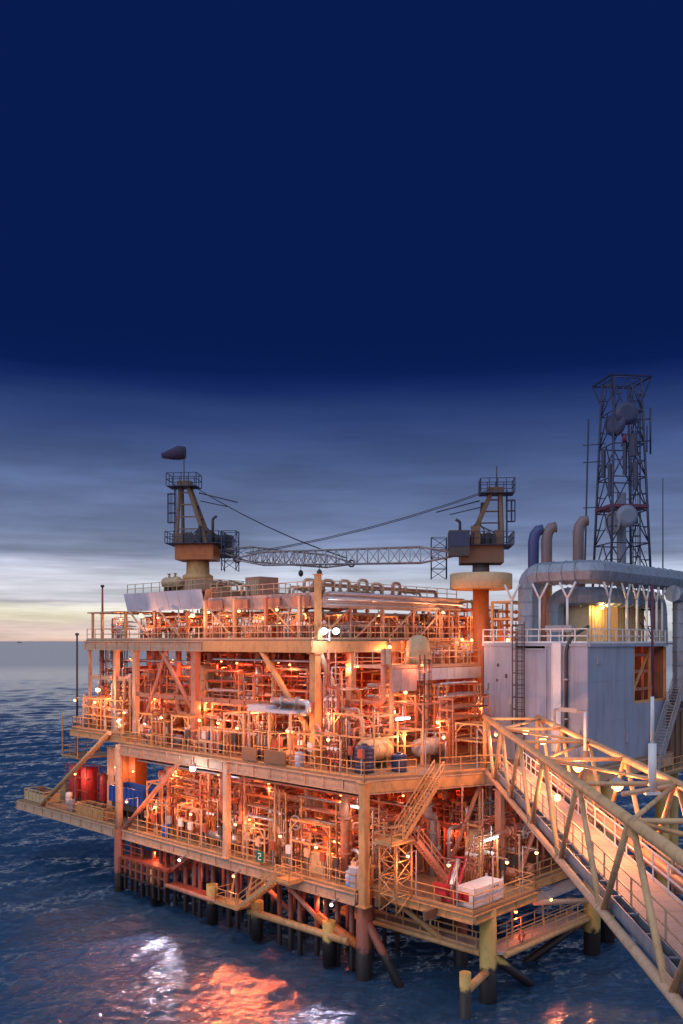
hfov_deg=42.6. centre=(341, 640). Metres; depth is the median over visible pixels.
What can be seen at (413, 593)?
process pipe
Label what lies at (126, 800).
deck lamp
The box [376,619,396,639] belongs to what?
tubing bank
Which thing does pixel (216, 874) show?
conductor pile
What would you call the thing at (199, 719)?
deck lamp
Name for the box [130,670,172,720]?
pipe rack
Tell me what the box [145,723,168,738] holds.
valve manifold
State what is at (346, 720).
pipe rack
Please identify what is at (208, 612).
deck lamp
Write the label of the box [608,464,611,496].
panel antenna
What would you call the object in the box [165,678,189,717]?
pipe rack
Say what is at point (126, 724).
tubing bank
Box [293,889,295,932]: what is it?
conductor pile
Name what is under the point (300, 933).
conductor pile
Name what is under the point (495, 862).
tubing bank
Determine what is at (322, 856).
junction box
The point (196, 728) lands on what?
tubing bank
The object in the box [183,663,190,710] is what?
vertical vessel
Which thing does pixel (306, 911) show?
conductor pile
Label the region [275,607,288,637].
deck lamp
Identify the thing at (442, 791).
process pipe
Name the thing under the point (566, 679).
wall conduit
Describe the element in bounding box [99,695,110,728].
tubing bank
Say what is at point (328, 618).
tubing bank
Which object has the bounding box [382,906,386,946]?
conductor pile
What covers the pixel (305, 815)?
process pipe
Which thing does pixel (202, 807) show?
process pipe
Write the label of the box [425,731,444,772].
deck lamp
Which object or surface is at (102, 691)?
process pipe
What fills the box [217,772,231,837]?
process pipe
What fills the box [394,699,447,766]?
pipe gantry
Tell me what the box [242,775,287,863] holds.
pipe rack
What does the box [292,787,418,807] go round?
ladder tray
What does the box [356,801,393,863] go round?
process pipe
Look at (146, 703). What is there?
tubing bank
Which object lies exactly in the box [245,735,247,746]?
junction box
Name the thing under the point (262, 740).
bottle rack
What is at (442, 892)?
call box
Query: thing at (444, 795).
process pipe
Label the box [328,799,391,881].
pipe rack
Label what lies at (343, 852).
process pipe
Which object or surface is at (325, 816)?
process pipe
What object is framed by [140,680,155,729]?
tubing bank
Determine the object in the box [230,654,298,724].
pipe rack
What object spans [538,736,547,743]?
deck lamp
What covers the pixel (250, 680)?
process pipe
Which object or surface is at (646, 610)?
duct support
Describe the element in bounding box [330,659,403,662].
ladder tray
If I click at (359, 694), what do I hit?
process pipe
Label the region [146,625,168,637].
tubing bank
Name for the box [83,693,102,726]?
tubing bank
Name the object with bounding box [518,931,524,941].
lifebuoy
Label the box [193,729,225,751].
valve manifold
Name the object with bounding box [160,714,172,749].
deck lamp
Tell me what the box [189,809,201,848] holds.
deck lamp
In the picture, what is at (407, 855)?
deck lamp
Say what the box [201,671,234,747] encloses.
pipe rack
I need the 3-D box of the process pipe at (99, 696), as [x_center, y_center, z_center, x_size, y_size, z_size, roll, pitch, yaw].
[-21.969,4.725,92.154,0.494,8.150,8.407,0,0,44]
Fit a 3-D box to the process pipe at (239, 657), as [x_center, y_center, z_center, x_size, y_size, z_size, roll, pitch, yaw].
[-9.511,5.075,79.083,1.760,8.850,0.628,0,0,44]
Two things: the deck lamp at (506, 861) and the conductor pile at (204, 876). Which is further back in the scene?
the conductor pile at (204, 876)
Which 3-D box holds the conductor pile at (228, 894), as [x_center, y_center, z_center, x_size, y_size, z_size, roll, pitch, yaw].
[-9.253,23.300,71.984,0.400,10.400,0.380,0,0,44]
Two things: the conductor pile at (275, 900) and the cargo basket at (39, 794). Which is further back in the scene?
the cargo basket at (39, 794)
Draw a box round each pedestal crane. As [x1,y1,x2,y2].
[164,472,354,579]
[233,477,515,746]
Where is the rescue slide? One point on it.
(451, 878)
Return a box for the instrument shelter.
[247,704,298,765]
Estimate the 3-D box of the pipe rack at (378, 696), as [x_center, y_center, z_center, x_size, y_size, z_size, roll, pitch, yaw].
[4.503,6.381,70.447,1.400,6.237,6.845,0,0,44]
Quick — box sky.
[0,0,682,640]
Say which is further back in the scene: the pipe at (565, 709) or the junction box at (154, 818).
the junction box at (154, 818)
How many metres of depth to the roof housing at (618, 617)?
75.97 m
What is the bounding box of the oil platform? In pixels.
[16,574,672,1019]
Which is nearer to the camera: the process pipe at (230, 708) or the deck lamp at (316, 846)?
the deck lamp at (316, 846)
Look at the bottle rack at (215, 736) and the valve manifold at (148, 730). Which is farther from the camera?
the valve manifold at (148, 730)
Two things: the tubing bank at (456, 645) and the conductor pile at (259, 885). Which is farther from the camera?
the tubing bank at (456, 645)
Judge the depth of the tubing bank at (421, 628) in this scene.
77.59 m
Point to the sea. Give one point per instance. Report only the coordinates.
(82, 941)
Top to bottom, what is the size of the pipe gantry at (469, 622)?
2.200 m
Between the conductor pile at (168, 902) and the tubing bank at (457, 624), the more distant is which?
the tubing bank at (457, 624)
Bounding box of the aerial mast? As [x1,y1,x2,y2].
[621,585,672,796]
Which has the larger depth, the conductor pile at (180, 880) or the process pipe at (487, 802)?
the conductor pile at (180, 880)
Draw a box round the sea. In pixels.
[0,641,682,1023]
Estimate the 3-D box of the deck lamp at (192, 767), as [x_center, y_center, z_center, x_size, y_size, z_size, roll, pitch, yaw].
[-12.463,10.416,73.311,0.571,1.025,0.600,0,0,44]
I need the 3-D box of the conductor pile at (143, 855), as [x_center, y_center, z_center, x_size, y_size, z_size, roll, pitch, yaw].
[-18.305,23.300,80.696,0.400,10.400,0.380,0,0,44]
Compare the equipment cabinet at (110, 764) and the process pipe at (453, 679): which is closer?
the process pipe at (453, 679)
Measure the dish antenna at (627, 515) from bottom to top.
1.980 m
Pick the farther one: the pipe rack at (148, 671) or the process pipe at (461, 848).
the pipe rack at (148, 671)
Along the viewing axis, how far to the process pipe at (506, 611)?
77.38 m
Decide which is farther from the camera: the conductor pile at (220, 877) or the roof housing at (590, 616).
the conductor pile at (220, 877)
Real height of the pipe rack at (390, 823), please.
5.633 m
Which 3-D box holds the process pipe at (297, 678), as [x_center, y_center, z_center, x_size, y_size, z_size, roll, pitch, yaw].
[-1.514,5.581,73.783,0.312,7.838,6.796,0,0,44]
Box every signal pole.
[75,633,78,755]
[100,585,103,613]
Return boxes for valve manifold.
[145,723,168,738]
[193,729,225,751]
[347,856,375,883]
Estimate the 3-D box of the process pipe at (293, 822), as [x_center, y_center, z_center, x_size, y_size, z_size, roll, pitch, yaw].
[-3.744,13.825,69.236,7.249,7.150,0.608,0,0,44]
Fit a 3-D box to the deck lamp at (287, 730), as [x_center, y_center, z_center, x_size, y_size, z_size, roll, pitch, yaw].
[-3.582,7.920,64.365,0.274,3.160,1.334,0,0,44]
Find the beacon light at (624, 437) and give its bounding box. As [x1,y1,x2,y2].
[621,433,626,446]
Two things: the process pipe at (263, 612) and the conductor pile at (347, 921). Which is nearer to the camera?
the conductor pile at (347, 921)
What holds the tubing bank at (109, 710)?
on the oil platform
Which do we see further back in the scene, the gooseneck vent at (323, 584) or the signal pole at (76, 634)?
the signal pole at (76, 634)
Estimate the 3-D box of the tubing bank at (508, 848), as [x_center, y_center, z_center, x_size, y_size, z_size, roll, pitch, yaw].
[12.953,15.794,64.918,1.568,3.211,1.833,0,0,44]
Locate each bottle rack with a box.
[151,720,170,746]
[199,726,227,754]
[237,829,261,857]
[253,730,288,761]
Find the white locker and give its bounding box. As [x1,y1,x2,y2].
[349,865,358,889]
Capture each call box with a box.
[433,882,449,901]
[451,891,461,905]
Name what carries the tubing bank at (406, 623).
on the oil platform
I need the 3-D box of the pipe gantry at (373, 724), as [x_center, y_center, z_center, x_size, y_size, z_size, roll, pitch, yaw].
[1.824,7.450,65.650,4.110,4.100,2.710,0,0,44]
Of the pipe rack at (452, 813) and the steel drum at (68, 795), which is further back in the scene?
the steel drum at (68, 795)
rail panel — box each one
[242,747,256,761]
[264,750,285,765]
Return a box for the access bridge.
[482,714,682,1018]
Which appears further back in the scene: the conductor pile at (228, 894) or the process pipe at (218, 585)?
the process pipe at (218, 585)
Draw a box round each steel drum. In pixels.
[66,792,71,803]
[68,799,74,811]
[161,824,169,837]
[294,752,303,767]
[345,869,349,886]
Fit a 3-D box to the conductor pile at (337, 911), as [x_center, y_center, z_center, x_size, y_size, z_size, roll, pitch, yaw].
[-0.298,23.300,63.370,0.400,10.400,0.380,0,0,44]
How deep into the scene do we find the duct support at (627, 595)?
70.54 m
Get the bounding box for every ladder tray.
[107,659,206,662]
[137,759,241,778]
[209,663,338,667]
[212,657,345,660]
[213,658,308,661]
[242,776,358,797]
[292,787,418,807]
[299,670,380,674]
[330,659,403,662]
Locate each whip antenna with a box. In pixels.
[583,419,604,586]
[662,478,663,592]
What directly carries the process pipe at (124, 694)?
on the oil platform
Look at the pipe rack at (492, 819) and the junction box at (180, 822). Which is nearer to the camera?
the pipe rack at (492, 819)
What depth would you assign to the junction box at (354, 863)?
61.54 m
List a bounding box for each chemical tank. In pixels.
[354,743,374,773]
[391,752,406,771]
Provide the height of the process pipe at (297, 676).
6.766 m
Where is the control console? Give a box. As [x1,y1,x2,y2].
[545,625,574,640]
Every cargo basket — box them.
[24,786,59,802]
[58,782,68,796]
[76,800,114,820]
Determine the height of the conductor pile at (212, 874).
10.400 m
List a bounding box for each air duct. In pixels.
[517,559,682,640]
[545,586,667,642]
[664,585,682,707]
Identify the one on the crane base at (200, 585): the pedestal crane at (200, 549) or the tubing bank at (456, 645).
the pedestal crane at (200, 549)
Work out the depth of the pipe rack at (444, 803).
67.22 m
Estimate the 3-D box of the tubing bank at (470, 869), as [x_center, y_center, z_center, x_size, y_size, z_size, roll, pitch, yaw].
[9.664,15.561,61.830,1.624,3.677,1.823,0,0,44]
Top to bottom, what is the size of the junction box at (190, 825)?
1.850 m
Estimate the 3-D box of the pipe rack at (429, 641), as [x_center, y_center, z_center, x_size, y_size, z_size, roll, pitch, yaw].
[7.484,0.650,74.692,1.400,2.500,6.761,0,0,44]
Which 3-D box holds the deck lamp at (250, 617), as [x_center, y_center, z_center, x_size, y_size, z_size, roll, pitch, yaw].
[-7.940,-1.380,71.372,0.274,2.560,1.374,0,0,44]
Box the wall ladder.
[512,622,524,759]
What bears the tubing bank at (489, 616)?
on the oil platform
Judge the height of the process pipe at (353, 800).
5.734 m
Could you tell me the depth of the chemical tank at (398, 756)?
63.35 m
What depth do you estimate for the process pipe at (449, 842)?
63.48 m
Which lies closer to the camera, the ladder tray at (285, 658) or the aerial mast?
the aerial mast
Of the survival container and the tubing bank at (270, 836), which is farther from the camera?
the tubing bank at (270, 836)
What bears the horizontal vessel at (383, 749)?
on the oil platform
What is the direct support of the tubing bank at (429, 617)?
on the oil platform
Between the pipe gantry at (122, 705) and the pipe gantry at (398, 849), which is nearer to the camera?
the pipe gantry at (398, 849)
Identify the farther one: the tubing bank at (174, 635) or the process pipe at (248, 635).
the tubing bank at (174, 635)
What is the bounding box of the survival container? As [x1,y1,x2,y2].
[458,873,503,908]
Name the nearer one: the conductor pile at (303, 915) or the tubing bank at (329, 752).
the tubing bank at (329, 752)
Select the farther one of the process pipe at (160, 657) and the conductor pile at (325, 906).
the process pipe at (160, 657)
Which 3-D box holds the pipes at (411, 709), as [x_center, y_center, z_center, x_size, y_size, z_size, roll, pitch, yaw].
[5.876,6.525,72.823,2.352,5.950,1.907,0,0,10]
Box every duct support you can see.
[504,584,519,640]
[532,583,548,640]
[559,581,576,640]
[603,581,612,640]
[621,583,630,640]
[631,584,640,640]
[641,585,649,640]
[654,587,659,640]
[657,587,664,640]
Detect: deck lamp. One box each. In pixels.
[94,699,104,731]
[123,709,135,744]
[125,797,137,831]
[153,802,165,839]
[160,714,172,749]
[189,759,195,770]
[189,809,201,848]
[198,716,210,755]
[207,609,219,639]
[233,819,246,861]
[235,724,248,761]
[237,608,250,637]
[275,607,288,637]
[279,830,291,873]
[286,726,299,753]
[314,841,327,883]
[326,735,339,774]
[406,850,416,895]
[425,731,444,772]
[436,610,443,639]
[447,858,457,908]
[454,636,463,663]
[476,729,497,770]
[492,855,508,902]
[522,846,538,891]
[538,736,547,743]
[553,794,560,827]
[572,761,583,771]
[610,774,623,790]
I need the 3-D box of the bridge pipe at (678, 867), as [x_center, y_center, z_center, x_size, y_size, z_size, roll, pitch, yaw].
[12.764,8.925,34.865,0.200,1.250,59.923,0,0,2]
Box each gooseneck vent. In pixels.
[239,584,250,595]
[301,578,313,592]
[322,579,333,591]
[337,579,350,591]
[356,578,368,592]
[370,582,382,593]
[390,582,400,594]
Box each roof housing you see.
[565,606,606,640]
[607,606,643,640]
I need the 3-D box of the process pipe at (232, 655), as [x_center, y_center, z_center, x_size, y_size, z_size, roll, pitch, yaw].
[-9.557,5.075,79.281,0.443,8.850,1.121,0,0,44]
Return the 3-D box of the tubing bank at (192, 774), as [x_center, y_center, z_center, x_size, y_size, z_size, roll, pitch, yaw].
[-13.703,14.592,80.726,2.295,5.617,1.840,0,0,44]
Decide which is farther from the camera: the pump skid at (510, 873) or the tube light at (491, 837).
the pump skid at (510, 873)
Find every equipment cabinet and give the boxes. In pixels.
[107,746,114,806]
[123,755,146,784]
[309,849,333,875]
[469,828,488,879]
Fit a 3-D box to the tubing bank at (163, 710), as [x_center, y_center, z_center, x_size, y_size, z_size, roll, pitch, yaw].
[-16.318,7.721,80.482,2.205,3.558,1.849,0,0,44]
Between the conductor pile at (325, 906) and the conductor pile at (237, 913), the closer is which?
the conductor pile at (325, 906)
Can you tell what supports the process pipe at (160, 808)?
on the oil platform
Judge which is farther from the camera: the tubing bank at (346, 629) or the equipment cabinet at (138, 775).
the equipment cabinet at (138, 775)
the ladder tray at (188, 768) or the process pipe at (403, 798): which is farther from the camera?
the ladder tray at (188, 768)
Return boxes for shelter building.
[482,628,672,780]
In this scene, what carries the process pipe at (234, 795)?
on the oil platform
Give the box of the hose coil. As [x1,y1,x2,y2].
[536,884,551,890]
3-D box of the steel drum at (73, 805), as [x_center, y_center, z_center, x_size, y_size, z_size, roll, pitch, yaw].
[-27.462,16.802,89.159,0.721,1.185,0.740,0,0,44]
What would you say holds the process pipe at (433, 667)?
on the oil platform
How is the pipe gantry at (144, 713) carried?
on the oil platform
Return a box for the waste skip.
[109,782,158,823]
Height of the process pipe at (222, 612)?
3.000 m
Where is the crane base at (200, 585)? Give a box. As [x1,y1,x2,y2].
[161,579,229,591]
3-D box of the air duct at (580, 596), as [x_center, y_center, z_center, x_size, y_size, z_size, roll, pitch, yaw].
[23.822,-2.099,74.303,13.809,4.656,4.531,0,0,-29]
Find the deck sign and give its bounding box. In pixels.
[256,850,262,862]
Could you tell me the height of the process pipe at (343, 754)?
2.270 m
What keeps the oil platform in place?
in the sea
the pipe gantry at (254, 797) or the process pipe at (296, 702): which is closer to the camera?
the process pipe at (296, 702)
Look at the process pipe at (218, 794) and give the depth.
75.09 m
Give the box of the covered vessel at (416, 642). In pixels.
[405,635,430,663]
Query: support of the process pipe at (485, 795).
on the oil platform
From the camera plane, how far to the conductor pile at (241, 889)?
74.67 m
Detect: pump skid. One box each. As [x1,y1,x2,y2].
[168,723,186,746]
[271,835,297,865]
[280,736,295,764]
[504,866,518,884]
[512,846,537,878]
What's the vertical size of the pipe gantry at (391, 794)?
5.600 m
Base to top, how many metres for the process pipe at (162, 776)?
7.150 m
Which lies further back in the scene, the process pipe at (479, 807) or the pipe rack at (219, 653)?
the pipe rack at (219, 653)
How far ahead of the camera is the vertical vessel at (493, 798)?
67.61 m
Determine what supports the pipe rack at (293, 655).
on the oil platform
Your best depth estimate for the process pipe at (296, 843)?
68.35 m
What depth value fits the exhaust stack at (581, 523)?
75.01 m
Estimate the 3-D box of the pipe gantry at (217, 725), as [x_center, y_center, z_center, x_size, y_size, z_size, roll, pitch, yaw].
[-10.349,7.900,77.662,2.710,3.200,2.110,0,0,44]
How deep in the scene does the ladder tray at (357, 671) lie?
73.33 m
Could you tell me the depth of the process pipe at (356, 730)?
65.74 m
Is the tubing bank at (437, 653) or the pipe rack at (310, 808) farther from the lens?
the tubing bank at (437, 653)
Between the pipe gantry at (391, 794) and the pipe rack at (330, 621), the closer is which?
the pipe gantry at (391, 794)
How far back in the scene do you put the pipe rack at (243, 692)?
75.34 m
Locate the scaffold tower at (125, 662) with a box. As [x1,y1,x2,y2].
[101,650,147,706]
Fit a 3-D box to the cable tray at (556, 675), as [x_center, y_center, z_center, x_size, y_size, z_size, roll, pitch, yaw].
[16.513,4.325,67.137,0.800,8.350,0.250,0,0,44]
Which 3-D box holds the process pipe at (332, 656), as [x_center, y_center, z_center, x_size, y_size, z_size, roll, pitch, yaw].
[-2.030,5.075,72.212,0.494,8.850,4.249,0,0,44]
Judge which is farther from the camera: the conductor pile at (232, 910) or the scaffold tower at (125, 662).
the scaffold tower at (125, 662)
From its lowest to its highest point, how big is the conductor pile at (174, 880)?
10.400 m
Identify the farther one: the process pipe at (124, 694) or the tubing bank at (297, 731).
the process pipe at (124, 694)
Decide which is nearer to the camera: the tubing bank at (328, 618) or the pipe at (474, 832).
the pipe at (474, 832)
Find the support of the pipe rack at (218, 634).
on the oil platform
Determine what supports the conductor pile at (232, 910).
in the sea
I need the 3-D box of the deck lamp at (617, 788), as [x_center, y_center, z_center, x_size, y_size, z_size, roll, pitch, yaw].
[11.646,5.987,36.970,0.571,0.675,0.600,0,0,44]
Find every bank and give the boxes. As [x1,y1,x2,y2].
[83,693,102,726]
[91,697,107,728]
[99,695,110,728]
[107,701,110,728]
[111,617,132,637]
[116,622,139,637]
[117,712,128,731]
[124,703,131,732]
[139,617,152,637]
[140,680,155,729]
[140,681,157,733]
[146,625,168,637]
[148,796,167,831]
[151,705,175,743]
[158,801,167,824]
[167,663,182,731]
[170,622,192,637]
[171,770,191,830]
[176,809,195,838]
[178,617,201,639]
[179,771,195,830]
[189,718,203,747]
[204,770,213,822]
[206,796,222,846]
[207,621,221,639]
[213,616,232,639]
[213,779,222,829]
[219,730,241,748]
[231,814,238,846]
[239,675,269,749]
[241,618,259,639]
[248,798,264,834]
[251,720,272,759]
[252,614,275,637]
[254,712,277,749]
[267,786,300,863]
[278,719,286,744]
[280,826,302,851]
[282,614,304,637]
[288,716,308,763]
[289,823,321,868]
[294,719,305,751]
[295,616,313,636]
[322,614,337,636]
[323,667,354,764]
[326,737,347,771]
[330,721,347,766]
[337,621,364,637]
[343,697,375,765]
[355,853,382,884]
[358,620,379,637]
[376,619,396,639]
[380,718,405,760]
[395,615,410,639]
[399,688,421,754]
[415,621,431,636]
[427,605,446,639]
[430,647,451,663]
[437,610,457,639]
[437,646,453,663]
[444,644,460,662]
[446,605,465,637]
[457,615,471,639]
[457,647,472,662]
[458,641,475,662]
[465,834,493,882]
[466,621,471,639]
[483,833,505,877]
[489,606,502,639]
[506,833,527,867]
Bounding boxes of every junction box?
[140,724,148,743]
[144,810,150,829]
[152,813,159,834]
[163,727,170,747]
[167,815,175,836]
[178,818,186,839]
[185,730,192,750]
[188,822,196,843]
[202,731,204,751]
[202,824,210,846]
[218,827,222,848]
[231,734,240,755]
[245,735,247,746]
[245,833,250,846]
[255,837,263,857]
[269,841,277,864]
[271,739,276,750]
[286,844,294,866]
[297,740,306,761]
[304,847,309,872]
[307,742,316,766]
[319,852,328,876]
[331,744,338,768]
[332,857,342,882]
[348,746,354,771]
[351,861,357,866]
[357,749,367,775]
[499,860,508,885]
[510,855,516,867]
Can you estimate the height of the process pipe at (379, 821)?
7.150 m
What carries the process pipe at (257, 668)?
on the oil platform
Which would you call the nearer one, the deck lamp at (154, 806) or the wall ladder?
the wall ladder
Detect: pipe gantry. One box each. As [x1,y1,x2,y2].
[82,696,110,729]
[105,698,129,731]
[138,711,165,743]
[146,779,177,834]
[160,616,193,637]
[171,714,201,750]
[177,801,222,844]
[206,711,231,741]
[212,614,249,639]
[223,711,263,755]
[238,787,268,834]
[242,822,271,862]
[276,612,313,637]
[290,816,339,879]
[292,731,337,769]
[334,711,397,771]
[344,615,370,636]
[370,811,399,880]
[371,616,408,639]
[384,727,421,764]
[386,791,420,822]
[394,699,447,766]
[399,693,438,760]
[415,615,452,639]
[444,616,472,639]
[455,720,499,763]
[455,800,494,855]
[491,600,517,640]
[506,829,537,880]
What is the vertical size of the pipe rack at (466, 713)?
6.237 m
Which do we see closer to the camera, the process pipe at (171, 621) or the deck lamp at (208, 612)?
the deck lamp at (208, 612)
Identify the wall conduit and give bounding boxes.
[563,625,589,747]
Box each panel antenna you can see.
[601,451,607,477]
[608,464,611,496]
[623,442,626,474]
[629,433,636,456]
[632,461,637,489]
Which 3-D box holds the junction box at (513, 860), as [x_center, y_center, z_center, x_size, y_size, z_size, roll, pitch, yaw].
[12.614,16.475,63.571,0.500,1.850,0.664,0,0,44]
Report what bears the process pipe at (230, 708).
on the oil platform
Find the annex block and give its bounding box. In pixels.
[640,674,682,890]
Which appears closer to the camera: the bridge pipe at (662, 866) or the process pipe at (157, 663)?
the bridge pipe at (662, 866)
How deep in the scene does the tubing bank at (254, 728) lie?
70.14 m
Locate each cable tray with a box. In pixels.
[489,763,682,993]
[551,643,561,751]
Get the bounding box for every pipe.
[98,650,110,694]
[98,662,165,726]
[101,650,106,697]
[107,650,126,706]
[109,651,122,690]
[110,679,141,729]
[120,650,122,692]
[121,651,168,699]
[122,675,131,731]
[127,681,128,730]
[140,652,175,667]
[146,651,153,726]
[151,611,177,624]
[152,651,159,693]
[157,611,196,637]
[157,763,170,827]
[159,652,161,684]
[159,784,170,828]
[166,652,231,723]
[174,651,225,748]
[174,652,230,733]
[175,687,189,743]
[182,772,194,836]
[184,767,211,805]
[187,651,190,664]
[188,810,199,842]
[192,618,239,639]
[193,609,203,639]
[193,802,204,837]
[200,610,249,639]
[201,611,226,637]
[206,652,216,730]
[209,580,229,589]
[211,771,219,818]
[211,773,282,807]
[215,652,217,697]
[216,581,238,590]
[216,611,254,639]
[216,652,268,682]
[217,652,230,707]
[217,653,253,730]
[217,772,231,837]
[223,706,247,720]
[224,627,275,636]
[227,581,242,589]
[231,652,234,668]
[231,652,241,743]
[231,676,270,749]
[231,789,267,850]
[232,782,245,833]
[234,662,265,749]
[246,609,279,639]
[248,802,256,831]
[250,652,308,665]
[251,652,266,727]
[252,674,322,747]
[254,609,282,622]
[259,810,293,850]
[264,792,325,851]
[265,652,274,748]
[265,782,332,852]
[268,608,336,637]
[270,696,311,717]
[273,615,335,636]
[277,810,302,850]
[285,742,345,766]
[288,585,308,592]
[289,608,345,614]
[289,608,352,637]
[291,789,314,865]
[294,827,297,859]
[296,660,336,726]
[299,653,334,725]
[299,797,355,856]
[300,653,363,738]
[304,667,338,698]
[304,793,326,865]
[310,582,436,596]
[310,690,330,743]
[310,790,330,850]
[314,794,380,838]
[322,653,371,737]
[322,679,343,756]
[322,712,365,741]
[326,649,340,765]
[329,608,338,636]
[331,796,341,830]
[332,649,390,754]
[334,649,336,684]
[338,794,377,881]
[340,617,355,636]
[340,687,396,752]
[344,652,364,710]
[345,589,369,592]
[345,728,365,739]
[345,793,390,865]
[349,796,373,854]
[351,649,387,735]
[351,848,358,860]
[352,649,406,767]
[352,828,393,859]
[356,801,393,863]
[365,609,384,637]
[370,792,413,878]
[374,792,405,831]
[394,708,401,751]
[397,592,420,595]
[414,649,435,717]
[419,787,477,870]
[421,649,450,692]
[421,790,440,875]
[422,822,426,873]
[424,786,487,870]
[426,819,441,874]
[437,789,483,880]
[440,789,447,863]
[446,786,492,874]
[446,786,505,859]
[453,648,454,692]
[458,786,487,872]
[461,784,466,854]
[462,787,494,859]
[466,800,494,834]
[477,790,481,828]
[490,810,528,878]
[492,819,517,868]
[497,610,517,640]
[499,616,517,640]
[501,623,514,640]
[521,807,545,869]
[527,758,682,894]
[530,754,682,894]
[537,759,674,893]
[553,707,585,750]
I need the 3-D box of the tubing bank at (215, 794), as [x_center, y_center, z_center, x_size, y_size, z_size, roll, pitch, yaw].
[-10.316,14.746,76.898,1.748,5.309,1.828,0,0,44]
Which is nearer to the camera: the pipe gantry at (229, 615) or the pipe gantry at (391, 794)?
the pipe gantry at (391, 794)
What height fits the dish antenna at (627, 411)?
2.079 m
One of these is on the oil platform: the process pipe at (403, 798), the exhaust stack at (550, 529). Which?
the process pipe at (403, 798)
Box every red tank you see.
[65,762,86,800]
[76,764,103,801]
[97,772,106,803]
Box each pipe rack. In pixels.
[107,668,159,726]
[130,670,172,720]
[146,615,221,637]
[157,769,203,833]
[158,665,190,745]
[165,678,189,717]
[167,766,210,842]
[169,617,237,639]
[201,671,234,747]
[202,668,248,751]
[203,652,268,698]
[204,775,256,845]
[218,667,234,716]
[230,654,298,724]
[233,672,292,750]
[237,610,313,637]
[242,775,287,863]
[252,615,347,636]
[257,793,304,859]
[260,785,303,849]
[269,653,343,694]
[273,667,308,761]
[290,658,356,706]
[298,790,340,877]
[302,706,362,765]
[312,611,419,639]
[323,669,382,733]
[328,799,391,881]
[353,797,425,874]
[364,681,422,757]
[392,793,459,867]
[400,634,455,663]
[416,600,472,635]
[431,680,482,759]
[437,694,489,763]
[450,605,503,639]
[450,790,494,870]
[466,811,526,881]
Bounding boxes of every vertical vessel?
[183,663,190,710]
[201,660,219,741]
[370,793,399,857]
[481,794,508,818]
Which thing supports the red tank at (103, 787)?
on the oil platform
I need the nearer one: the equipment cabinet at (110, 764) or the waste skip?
the waste skip
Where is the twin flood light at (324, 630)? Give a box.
[320,627,338,640]
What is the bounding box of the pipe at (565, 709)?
[553,707,585,750]
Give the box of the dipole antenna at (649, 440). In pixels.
[636,408,650,453]
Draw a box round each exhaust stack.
[528,525,543,567]
[541,522,556,640]
[571,515,588,586]
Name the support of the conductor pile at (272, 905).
in the sea
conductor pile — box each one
[134,843,137,892]
[141,845,144,896]
[152,848,155,859]
[158,850,162,902]
[165,853,169,904]
[173,854,176,905]
[178,856,181,896]
[183,857,187,911]
[188,868,189,897]
[192,860,195,914]
[198,861,201,916]
[204,863,205,889]
[206,864,208,883]
[211,865,214,882]
[215,866,217,882]
[219,867,221,892]
[222,868,224,912]
[227,870,230,926]
[231,871,233,915]
[235,873,239,928]
[240,873,243,915]
[245,875,247,898]
[248,876,251,934]
[257,878,261,898]
[265,881,268,911]
[270,887,274,925]
[275,885,276,913]
[277,884,281,944]
[288,890,292,950]
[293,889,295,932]
[297,890,302,955]
[303,892,304,938]
[305,892,307,922]
[314,895,319,955]
[323,897,328,917]
[335,901,339,966]
[340,902,341,947]
[346,904,348,951]
[349,905,354,971]
[372,898,373,960]
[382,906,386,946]
[395,907,399,951]
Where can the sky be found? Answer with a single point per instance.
(361, 261)
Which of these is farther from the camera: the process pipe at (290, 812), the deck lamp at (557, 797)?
the process pipe at (290, 812)
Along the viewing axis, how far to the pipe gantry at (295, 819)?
65.10 m
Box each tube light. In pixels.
[351,798,358,807]
[395,706,409,719]
[484,826,498,841]
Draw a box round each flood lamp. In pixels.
[329,897,338,906]
[538,893,552,900]
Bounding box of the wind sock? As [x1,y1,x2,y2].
[161,446,185,480]
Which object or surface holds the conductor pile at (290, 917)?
in the sea
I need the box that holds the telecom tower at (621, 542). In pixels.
[592,374,651,638]
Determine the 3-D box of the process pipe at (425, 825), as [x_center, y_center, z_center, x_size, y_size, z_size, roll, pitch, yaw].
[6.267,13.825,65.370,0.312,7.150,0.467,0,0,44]
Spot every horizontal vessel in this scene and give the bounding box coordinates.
[161,573,182,590]
[207,826,240,849]
[357,733,392,768]
[411,732,445,763]
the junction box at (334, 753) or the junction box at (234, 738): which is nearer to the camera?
the junction box at (334, 753)
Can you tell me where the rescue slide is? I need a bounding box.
[442,856,466,902]
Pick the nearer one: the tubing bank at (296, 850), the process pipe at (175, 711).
the tubing bank at (296, 850)
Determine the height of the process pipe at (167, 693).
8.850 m
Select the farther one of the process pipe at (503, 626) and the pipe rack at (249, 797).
the process pipe at (503, 626)
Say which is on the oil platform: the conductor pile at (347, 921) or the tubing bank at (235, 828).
the tubing bank at (235, 828)
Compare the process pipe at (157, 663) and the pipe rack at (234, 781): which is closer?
the pipe rack at (234, 781)
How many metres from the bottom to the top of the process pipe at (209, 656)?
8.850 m
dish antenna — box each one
[605,414,625,435]
[605,510,620,534]
[615,401,637,424]
[616,505,637,526]
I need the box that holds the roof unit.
[245,576,277,595]
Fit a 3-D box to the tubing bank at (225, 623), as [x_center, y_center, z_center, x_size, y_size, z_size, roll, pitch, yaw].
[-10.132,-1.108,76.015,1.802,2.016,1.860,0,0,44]
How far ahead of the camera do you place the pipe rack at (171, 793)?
77.16 m

